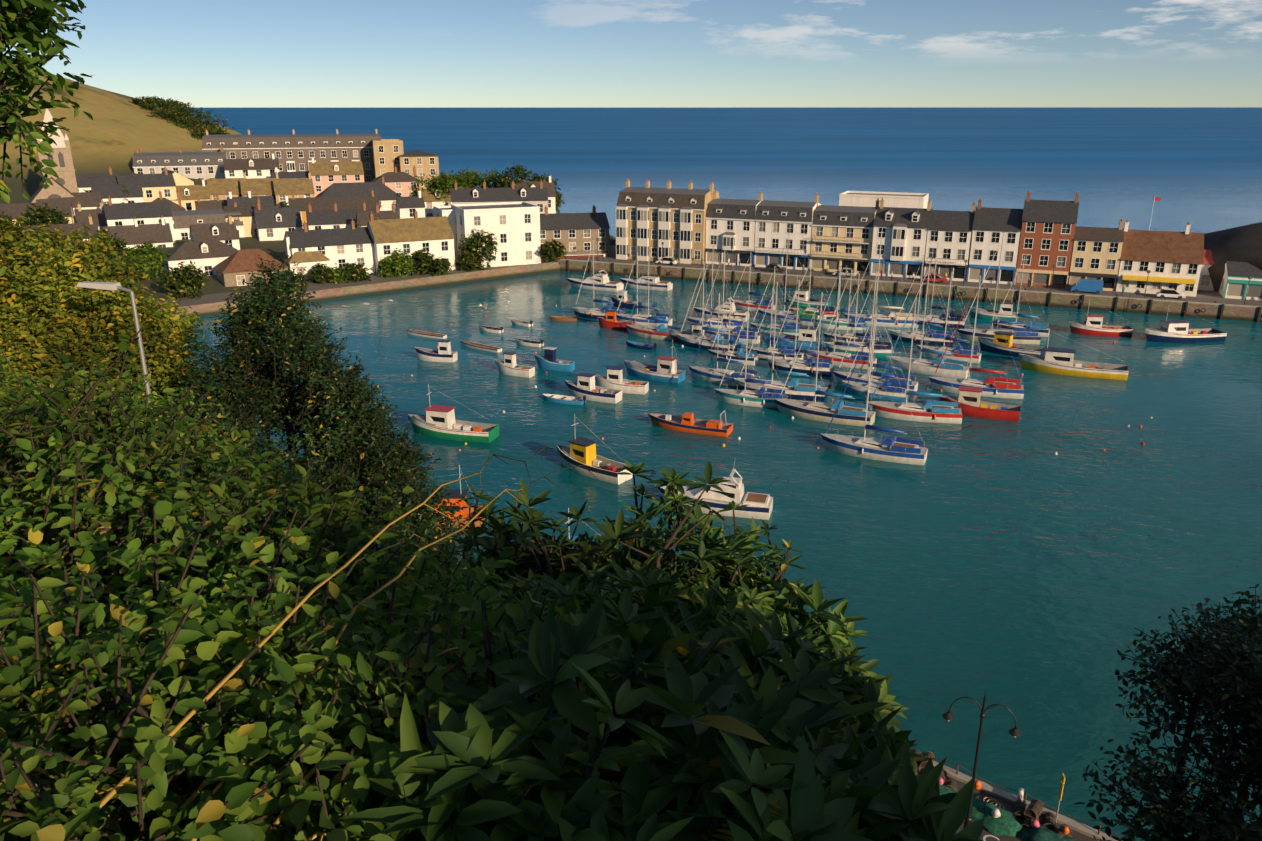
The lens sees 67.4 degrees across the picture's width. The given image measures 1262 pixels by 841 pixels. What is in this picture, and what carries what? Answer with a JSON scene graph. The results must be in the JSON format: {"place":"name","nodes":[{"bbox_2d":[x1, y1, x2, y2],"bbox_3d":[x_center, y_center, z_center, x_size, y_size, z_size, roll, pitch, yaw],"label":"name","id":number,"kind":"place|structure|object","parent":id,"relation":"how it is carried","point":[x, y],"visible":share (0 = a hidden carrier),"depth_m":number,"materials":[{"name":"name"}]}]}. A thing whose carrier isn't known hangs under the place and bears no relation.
{"place":"outdoors","nodes":[
{"label":"outdoors","id":0,"kind":"place"},
{"bbox_2d":[4,738,84,840],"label":"hillside ground","id":1,"kind":"structure","parent":0,"point":[18,805],"depth_m":2.58,"materials":[{"name":"soil"}]},
{"bbox_2d":[76,281,154,412],"bbox_3d":[-10.940,1.327,21.138,1.259,8.864,0.260,2,19,6],"label":"street lamp","id":2,"kind":"object","parent":1,"relation":"on","point":[112,286],"depth_m":19.81,"materials":[{"name":"grey metal"}]},
{"bbox_2d":[0,511,355,840],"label":"leaves","id":3,"kind":"object","parent":1,"relation":"on","point":[334,758],"depth_m":1.98,"materials":[{"name":"green plant"}]},
{"bbox_2d":[11,447,593,840],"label":"dry grass stalks","id":4,"kind":"object","parent":1,"relation":"on","point":[108,796],"visible":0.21,"depth_m":2.70,"materials":[{"name":"beige plant"}]},
{"bbox_2d":[0,0,92,202],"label":"overhanging tree","id":5,"kind":"object","parent":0,"point":[30,40],"depth_m":5.11,"materials":[{"name":"green plant"}]},
{"bbox_2d":[0,216,213,460],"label":"sunlit broadleaf tree","id":6,"kind":"object","parent":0,"point":[13,300],"depth_m":22.29,"materials":[{"name":"green plant"}]},
{"bbox_2d":[0,64,615,313],"bbox_3d":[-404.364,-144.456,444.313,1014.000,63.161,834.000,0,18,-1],"label":"hillside","id":7,"kind":"structure","parent":0,"point":[116,131],"depth_m":281.05,"materials":[{"name":"green plant"}]},
{"bbox_2d":[0,201,74,228],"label":"house","id":8,"kind":"structure","parent":7,"relation":"on","point":[14,210],"depth_m":195.44,"materials":[{"name":"grey stone"}]},
{"bbox_2d":[28,109,78,202],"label":"church tower","id":9,"kind":"structure","parent":7,"relation":"on","point":[65,185],"depth_m":205.81,"materials":[{"name":"stone"}]},
{"bbox_2d":[36,192,102,222],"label":"house","id":10,"kind":"structure","parent":7,"relation":"on","point":[88,200],"depth_m":204.94,"materials":[{"name":"grey stone"}]},
{"bbox_2d":[91,183,143,203],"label":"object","id":11,"kind":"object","parent":7,"relation":"on","point":[115,192],"visible":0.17,"depth_m":215.34,"materials":[{"name":"grey stone"}]},
{"bbox_2d":[102,215,172,248],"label":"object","id":12,"kind":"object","parent":7,"relation":"on","point":[137,234],"visible":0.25,"depth_m":193.58,"materials":[{"name":"grey tile"}]},
{"bbox_2d":[103,195,175,242],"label":"house","id":13,"kind":"structure","parent":7,"relation":"on","point":[119,214],"depth_m":195.19,"materials":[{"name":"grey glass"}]},
{"bbox_2d":[116,166,177,203],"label":"house","id":14,"kind":"structure","parent":7,"relation":"on","point":[154,184],"depth_m":228.58,"materials":[{"name":"yellow stone"}]},
{"bbox_2d":[133,146,227,179],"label":"town row","id":15,"kind":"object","parent":7,"relation":"on","point":[201,165],"visible":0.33,"depth_m":264.76,"materials":[{"name":"grey stone"}]},
{"bbox_2d":[172,201,244,239],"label":"house","id":16,"kind":"structure","parent":7,"relation":"on","point":[184,220],"depth_m":203.31,"materials":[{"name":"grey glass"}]},
{"bbox_2d":[189,214,239,249],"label":"house","id":17,"kind":"structure","parent":7,"relation":"on","point":[226,233],"depth_m":187.34,"materials":[{"name":"grey stone"}]},
{"bbox_2d":[207,172,246,199],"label":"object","id":18,"kind":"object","parent":7,"relation":"on","point":[221,187],"visible":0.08,"depth_m":238.61,"materials":[{"name":"yellow stone"}]},
{"bbox_2d":[223,152,278,178],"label":"house","id":19,"kind":"structure","parent":7,"relation":"on","point":[251,168],"depth_m":261.76,"materials":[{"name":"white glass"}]},
{"bbox_2d":[240,171,279,204],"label":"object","id":20,"kind":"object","parent":7,"relation":"on","point":[260,186],"visible":0.23,"depth_m":238.96,"materials":[{"name":"stone"}]},
{"bbox_2d":[254,201,302,240],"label":"house","id":21,"kind":"structure","parent":7,"relation":"on","point":[273,224],"depth_m":205.85,"materials":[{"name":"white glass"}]},
{"bbox_2d":[0,96,566,299],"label":"headland trees","id":22,"kind":"object","parent":7,"relation":"on","point":[319,273],"depth_m":186.37,"materials":[{"name":"green plant"}]},
{"bbox_2d":[202,128,380,181],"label":"building","id":23,"kind":"structure","parent":7,"relation":"on","point":[293,152],"depth_m":279.51,"materials":[{"name":"stone"}]},
{"bbox_2d":[273,171,314,204],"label":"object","id":24,"kind":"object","parent":7,"relation":"on","point":[298,187],"visible":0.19,"depth_m":239.22,"materials":[{"name":"yellow stone"}]},
{"bbox_2d":[282,234,329,279],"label":"house","id":25,"kind":"structure","parent":7,"relation":"on","point":[308,260],"depth_m":174.33,"materials":[{"name":"white paint"}]},
{"bbox_2d":[119,166,503,283],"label":"town trees","id":26,"kind":"object","parent":7,"relation":"on","point":[150,256],"depth_m":178.80,"materials":[{"name":"green plant"}]},
{"bbox_2d":[283,217,377,273],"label":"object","id":27,"kind":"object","parent":7,"relation":"on","point":[340,247],"visible":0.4,"depth_m":178.37,"materials":[{"name":"white stone"}]},
{"bbox_2d":[288,189,379,228],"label":"house","id":28,"kind":"structure","parent":7,"relation":"on","point":[342,203],"depth_m":221.46,"materials":[{"name":"grey stone"}]},
{"bbox_2d":[308,156,363,196],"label":"house","id":29,"kind":"structure","parent":7,"relation":"on","point":[324,175],"depth_m":260.64,"materials":[{"name":"pink paint"}]},
{"bbox_2d":[306,201,379,229],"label":"house","id":30,"kind":"structure","parent":7,"relation":"on","point":[326,219],"depth_m":201.82,"materials":[{"name":"grey tile"}]},
{"bbox_2d":[316,175,400,210],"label":"house","id":31,"kind":"structure","parent":7,"relation":"on","point":[386,195],"depth_m":235.41,"materials":[{"name":"grey stone"}]},
{"bbox_2d":[371,165,418,196],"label":"house","id":32,"kind":"structure","parent":7,"relation":"on","point":[398,183],"depth_m":254.36,"materials":[{"name":"pink paint"}]},
{"bbox_2d":[367,209,455,275],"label":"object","id":33,"kind":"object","parent":7,"relation":"on","point":[434,236],"visible":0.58,"depth_m":182.29,"materials":[{"name":"white paint"}]},
{"bbox_2d":[398,150,438,188],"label":"hotel wing","id":34,"kind":"structure","parent":7,"relation":"on","point":[425,163],"depth_m":277.39,"materials":[{"name":"beige paint"}]},
{"bbox_2d":[451,180,547,213],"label":"house","id":35,"kind":"structure","parent":7,"relation":"on","point":[537,196],"depth_m":209.93,"materials":[{"name":"grey stone"}]},
{"bbox_2d":[539,204,609,262],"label":"house","id":36,"kind":"structure","parent":7,"relation":"on","point":[576,234],"depth_m":195.59,"materials":[{"name":"stone"}]},
{"bbox_2d":[159,252,468,561],"bbox_3d":[-6.692,2.906,20.055,8.235,11.915,6.237,11,21,29],"label":"evergreen tree","id":37,"kind":"object","parent":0,"point":[346,428],"depth_m":19.92,"materials":[{"name":"green plant"}]},
{"bbox_2d":[0,327,646,840],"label":"bramble scrub","id":38,"kind":"object","parent":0,"point":[282,735],"depth_m":2.79,"materials":[{"name":"green plant"}]},
{"bbox_2d":[372,139,403,177],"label":"hotel tower","id":39,"kind":"structure","parent":0,"point":[387,153],"depth_m":278.02,"materials":[{"name":"beige paint"}]},
{"bbox_2d":[0,388,788,790],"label":"narrow scrub","id":40,"kind":"object","parent":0,"point":[90,638],"depth_m":7.06,"materials":[{"name":"green plant"}]},
{"bbox_2d":[268,459,983,840],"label":"rhododendron shrub","id":41,"kind":"object","parent":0,"point":[822,745],"depth_m":2.46,"materials":[{"name":"green plant"}]},
{"bbox_2d":[338,747,783,840],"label":"fern","id":42,"kind":"object","parent":41,"relation":"on","point":[716,772],"visible":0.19,"depth_m":2.30,"materials":[{"name":"green plant"}]},
{"bbox_2d":[3,0,1261,107],"label":"sky","id":43,"kind":"structure","parent":0,"point":[201,53],"materials":[{"name":"blue"}]},
{"bbox_2d":[172,107,1261,840],"bbox_3d":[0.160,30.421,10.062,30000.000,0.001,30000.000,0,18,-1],"label":"sea water","id":44,"kind":"structure","parent":0,"point":[1026,575],"depth_m":100.69,"materials":[{"name":"liquid"}]},
{"bbox_2d":[414,340,457,362],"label":"white cabin boat","id":45,"kind":"object","parent":44,"relation":"on","point":[443,353],"visible":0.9,"depth_m":124.39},
{"bbox_2d":[417,465,484,532],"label":"fishing boat","id":46,"kind":"object","parent":44,"relation":"on","point":[459,493],"visible":0.15,"depth_m":74.79,"materials":[{"name":"metal"}]},
{"bbox_2d":[408,384,498,442],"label":"fishing boat","id":47,"kind":"object","parent":44,"relation":"on","point":[439,421],"visible":0.92,"depth_m":95.93,"materials":[{"name":"metal"}]},
{"bbox_2d":[565,372,621,403],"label":"white cabin boat","id":48,"kind":"object","parent":44,"relation":"on","point":[586,387],"visible":0.77,"depth_m":108.30,"materials":[{"name":"white wood"}]},
{"bbox_2d":[557,414,632,484],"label":"white fishing boat","id":49,"kind":"object","parent":44,"relation":"on","point":[579,451],"visible":0.9,"depth_m":86.45,"materials":[{"name":"metal"}]},
{"bbox_2d":[566,269,623,291],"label":"cruiser boat","id":50,"kind":"object","parent":44,"relation":"on","point":[602,282],"visible":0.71,"depth_m":172.70,"materials":[{"name":"metal"}]},
{"bbox_2d":[595,366,648,394],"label":"white boat","id":51,"kind":"object","parent":44,"relation":"on","point":[613,379],"visible":0.92,"depth_m":111.15,"materials":[{"name":"white wood"}]},
{"bbox_2d":[616,251,671,327],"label":"yacht","id":52,"kind":"object","parent":44,"relation":"on","point":[637,318],"visible":0.79,"depth_m":144.70,"materials":[{"name":"white plastic"}]},
{"bbox_2d":[625,250,680,340],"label":"yacht","id":53,"kind":"object","parent":44,"relation":"on","point":[659,332],"visible":0.85,"depth_m":136.90,"materials":[{"name":"white plastic"}]},
{"bbox_2d":[624,339,685,383],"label":"fishing boat","id":54,"kind":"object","parent":44,"relation":"on","point":[665,369],"depth_m":115.83,"materials":[{"name":"metal"}]},
{"bbox_2d":[648,410,732,436],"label":"boat","id":55,"kind":"object","parent":44,"relation":"on","point":[688,422],"visible":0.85,"depth_m":97.97,"materials":[{"name":"metal"}]},
{"bbox_2d":[148,238,1261,321],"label":"harbour quay walls","id":56,"kind":"structure","parent":44,"relation":"on","point":[1209,304],"depth_m":167.44,"materials":[{"name":"stone"}]},
{"bbox_2d":[451,202,540,267],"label":"house","id":57,"kind":"structure","parent":56,"relation":"on","point":[514,227],"depth_m":190.21,"materials":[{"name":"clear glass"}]},
{"bbox_2d":[616,178,718,263],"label":"quay house","id":58,"kind":"structure","parent":56,"relation":"on","point":[648,218],"depth_m":188.14,"materials":[{"name":"beige paint"}]},
{"bbox_2d":[704,190,762,266],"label":"quay house","id":59,"kind":"structure","parent":56,"relation":"on","point":[730,223],"depth_m":184.23,"materials":[{"name":"white paint"}]},
{"bbox_2d":[753,193,820,269],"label":"quay house","id":60,"kind":"structure","parent":56,"relation":"on","point":[777,223],"depth_m":180.43,"materials":[{"name":"white paint"}]},
{"bbox_2d":[809,198,879,273],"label":"quay house","id":61,"kind":"structure","parent":56,"relation":"on","point":[842,236],"depth_m":176.33,"materials":[{"name":"beige paint"}]},
{"bbox_2d":[869,198,932,278],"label":"quay house","id":62,"kind":"structure","parent":56,"relation":"on","point":[904,231],"depth_m":171.65,"materials":[{"name":"white paint"}]},
{"bbox_2d":[922,202,975,281],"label":"quay house","id":63,"kind":"structure","parent":56,"relation":"on","point":[949,233],"depth_m":168.66,"materials":[{"name":"white paint"}]},
{"bbox_2d":[966,198,1022,284],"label":"quay house","id":64,"kind":"structure","parent":56,"relation":"on","point":[990,226],"depth_m":165.81,"materials":[{"name":"white paint"}]},
{"bbox_2d":[1014,190,1078,287],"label":"townhouse","id":65,"kind":"structure","parent":56,"relation":"on","point":[1047,236],"depth_m":162.34,"materials":[{"name":"red brick"}]},
{"bbox_2d":[1067,218,1123,291],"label":"quay house","id":66,"kind":"structure","parent":56,"relation":"on","point":[1096,253],"depth_m":159.88,"materials":[{"name":"beige paint"}]},
{"bbox_2d":[1116,219,1203,296],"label":"quay inn","id":67,"kind":"structure","parent":56,"relation":"on","point":[1172,260],"depth_m":156.93,"materials":[{"name":"white paint"}]},
{"bbox_2d":[1219,261,1261,300],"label":"shop building","id":68,"kind":"structure","parent":56,"relation":"on","point":[1234,282],"depth_m":153.08,"materials":[{"name":"white paint"}]},
{"bbox_2d":[677,260,740,350],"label":"yacht","id":69,"kind":"object","parent":44,"relation":"on","point":[692,341],"visible":0.77,"depth_m":130.59,"materials":[{"name":"white plastic"}]},
{"bbox_2d":[658,462,772,519],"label":"motorboat","id":70,"kind":"object","parent":44,"relation":"on","point":[760,506],"visible":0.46,"depth_m":77.71,"materials":[{"name":"metal"}]},
{"bbox_2d":[689,293,759,385],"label":"yacht","id":71,"kind":"object","parent":44,"relation":"on","point":[711,375],"visible":0.71,"depth_m":114.69,"materials":[{"name":"blue wood"}]},
{"bbox_2d":[700,246,761,343],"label":"yacht","id":72,"kind":"object","parent":44,"relation":"on","point":[742,337],"visible":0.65,"depth_m":134.93,"materials":[{"name":"white plastic"}]},
{"bbox_2d":[707,297,757,365],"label":"yacht","id":73,"kind":"object","parent":44,"relation":"on","point":[739,355],"visible":0.83,"depth_m":123.49,"materials":[{"name":"white plastic"}]},
{"bbox_2d":[714,307,787,407],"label":"yacht","id":74,"kind":"object","parent":44,"relation":"on","point":[760,397],"visible":0.77,"depth_m":106.15,"materials":[{"name":"white plastic"}]},
{"bbox_2d":[745,288,803,359],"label":"yacht","id":75,"kind":"object","parent":44,"relation":"on","point":[788,352],"visible":0.6,"depth_m":125.02,"materials":[{"name":"white plastic"}]},
{"bbox_2d":[734,282,827,401],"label":"yacht","id":76,"kind":"object","parent":44,"relation":"on","point":[798,389],"visible":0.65,"depth_m":108.98,"materials":[{"name":"white plastic"}]},
{"bbox_2d":[758,235,825,325],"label":"yacht","id":77,"kind":"object","parent":44,"relation":"on","point":[804,318],"visible":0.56,"depth_m":146.36,"materials":[{"name":"white plastic"}]},
{"bbox_2d":[762,310,824,349],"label":"workboat","id":78,"kind":"object","parent":44,"relation":"on","point":[808,338],"visible":0.79,"depth_m":131.37,"materials":[{"name":"metal"}]},
{"bbox_2d":[766,280,834,375],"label":"yacht","id":79,"kind":"object","parent":44,"relation":"on","point":[808,366],"visible":0.77,"depth_m":118.83,"materials":[{"name":"white plastic"}]},
{"bbox_2d":[774,291,874,426],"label":"yacht","id":80,"kind":"object","parent":44,"relation":"on","point":[854,414],"visible":0.9,"depth_m":101.02,"materials":[{"name":"white wood"}]},
{"bbox_2d":[806,266,876,368],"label":"yacht","id":81,"kind":"object","parent":44,"relation":"on","point":[847,361],"visible":0.58,"depth_m":122.14,"materials":[{"name":"white plastic"}]},
{"bbox_2d":[824,272,893,357],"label":"yacht","id":82,"kind":"object","parent":44,"relation":"on","point":[880,350],"visible":0.56,"depth_m":127.19,"materials":[{"name":"white plastic"}]},
{"bbox_2d":[820,317,927,464],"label":"yacht","id":83,"kind":"object","parent":44,"relation":"on","point":[906,451],"visible":0.83,"depth_m":90.22,"materials":[{"name":"white wood"}]},
{"bbox_2d":[833,271,917,390],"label":"yacht","id":84,"kind":"object","parent":44,"relation":"on","point":[840,376],"visible":0.62,"depth_m":112.18,"materials":[{"name":"white plastic"}]},
{"bbox_2d":[842,306,910,401],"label":"yacht","id":85,"kind":"object","parent":44,"relation":"on","point":[893,392],"visible":0.83,"depth_m":108.68,"materials":[{"name":"white plastic"}]},
{"bbox_2d":[844,231,918,327],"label":"yacht","id":86,"kind":"object","parent":44,"relation":"on","point":[888,320],"visible":0.65,"depth_m":144.22,"materials":[{"name":"white plastic"}]},
{"bbox_2d":[865,294,962,423],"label":"yacht","id":87,"kind":"object","parent":44,"relation":"on","point":[927,410],"visible":0.88,"depth_m":101.17,"materials":[{"name":"white wood"}]},
{"bbox_2d":[888,255,954,346],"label":"yacht","id":88,"kind":"object","parent":44,"relation":"on","point":[937,337],"visible":0.81,"depth_m":133.73,"materials":[{"name":"white plastic"}]},
{"bbox_2d":[886,262,968,378],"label":"yacht","id":89,"kind":"object","parent":44,"relation":"on","point":[953,368],"visible":0.85,"depth_m":118.39,"materials":[{"name":"white plastic"}]},
{"bbox_2d":[909,244,965,328],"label":"yacht","id":90,"kind":"object","parent":44,"relation":"on","point":[941,319],"visible":0.56,"depth_m":143.91,"materials":[{"name":"white plastic"}]},
{"bbox_2d":[916,272,980,362],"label":"yacht","id":91,"kind":"object","parent":44,"relation":"on","point":[957,353],"visible":0.79,"depth_m":124.93,"materials":[{"name":"white plastic"}]},
{"bbox_2d":[928,274,1023,398],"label":"yacht","id":92,"kind":"object","parent":44,"relation":"on","point":[998,387],"visible":0.81,"depth_m":110.08,"materials":[{"name":"white plastic"}]},
{"bbox_2d":[937,386,1020,421],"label":"workboat","id":93,"kind":"object","parent":44,"relation":"on","point":[970,403],"visible":0.85,"depth_m":102.47,"materials":[{"name":"red wood"}]},
{"bbox_2d":[957,232,1040,344],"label":"yacht","id":94,"kind":"object","parent":44,"relation":"on","point":[1021,336],"visible":0.65,"depth_m":134.55,"materials":[{"name":"white plastic"}]},
{"bbox_2d":[978,316,1044,356],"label":"workboat","id":95,"kind":"object","parent":44,"relation":"on","point":[998,343],"visible":0.88,"depth_m":127.98,"materials":[{"name":"metal"}]},
{"bbox_2d":[1018,331,1128,380],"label":"fishing boat","id":96,"kind":"object","parent":44,"relation":"on","point":[1056,360],"visible":0.9,"depth_m":118.54,"materials":[{"name":"metal"}]},
{"bbox_2d":[1068,300,1132,336],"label":"fishing boat","id":97,"kind":"object","parent":44,"relation":"on","point":[1092,325],"visible":0.94,"depth_m":138.58,"materials":[{"name":"metal"}]},
{"bbox_2d":[1145,307,1226,342],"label":"fishing boat","id":98,"kind":"object","parent":44,"relation":"on","point":[1173,331],"visible":0.88,"depth_m":134.54,"materials":[{"name":"metal"}]},
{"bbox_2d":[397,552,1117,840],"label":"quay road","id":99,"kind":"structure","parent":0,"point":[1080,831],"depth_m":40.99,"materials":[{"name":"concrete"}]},
{"bbox_2d":[942,692,1021,828],"bbox_3d":[13.887,14.018,38.161,3.015,7.350,0.511,8,20,23],"label":"street lamp","id":100,"kind":"object","parent":99,"relation":"on","point":[1014,732],"visible":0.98,"depth_m":37.68,"materials":[{"name":"black metal"}]},
{"bbox_2d":[966,797,1021,836],"bbox_3d":[15.386,16.798,40.454,2.965,0.704,1.667,14,23,36],"label":"fishing net","id":101,"kind":"object","parent":99,"relation":"on","point":[1005,823],"visible":0.77,"depth_m":39.97,"materials":[{"name":"green fabric"}]},
{"bbox_2d":[983,788,1071,836],"bbox_3d":[16.939,16.694,40.432,1.681,0.837,3.595,-17,25,-41],"label":"lobster pot stack","id":102,"kind":"object","parent":99,"relation":"on","point":[1033,810],"visible":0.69,"depth_m":40.25,"materials":[{"name":"wicker"}]},
{"bbox_2d":[839,191,928,208],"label":"building","id":103,"kind":"structure","parent":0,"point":[891,199],"depth_m":183.98,"materials":[{"name":"white paint"}]},
{"bbox_2d":[1073,583,1261,840],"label":"shaded tree","id":104,"kind":"object","parent":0,"point":[1252,830],"depth_m":9.93,"materials":[{"name":"green plant"}]},
{"bbox_2d":[1204,222,1261,291],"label":"headland rock","id":105,"kind":"object","parent":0,"point":[1241,244],"visible":0.31,"depth_m":159.10,"materials":[{"name":"brown stone"}]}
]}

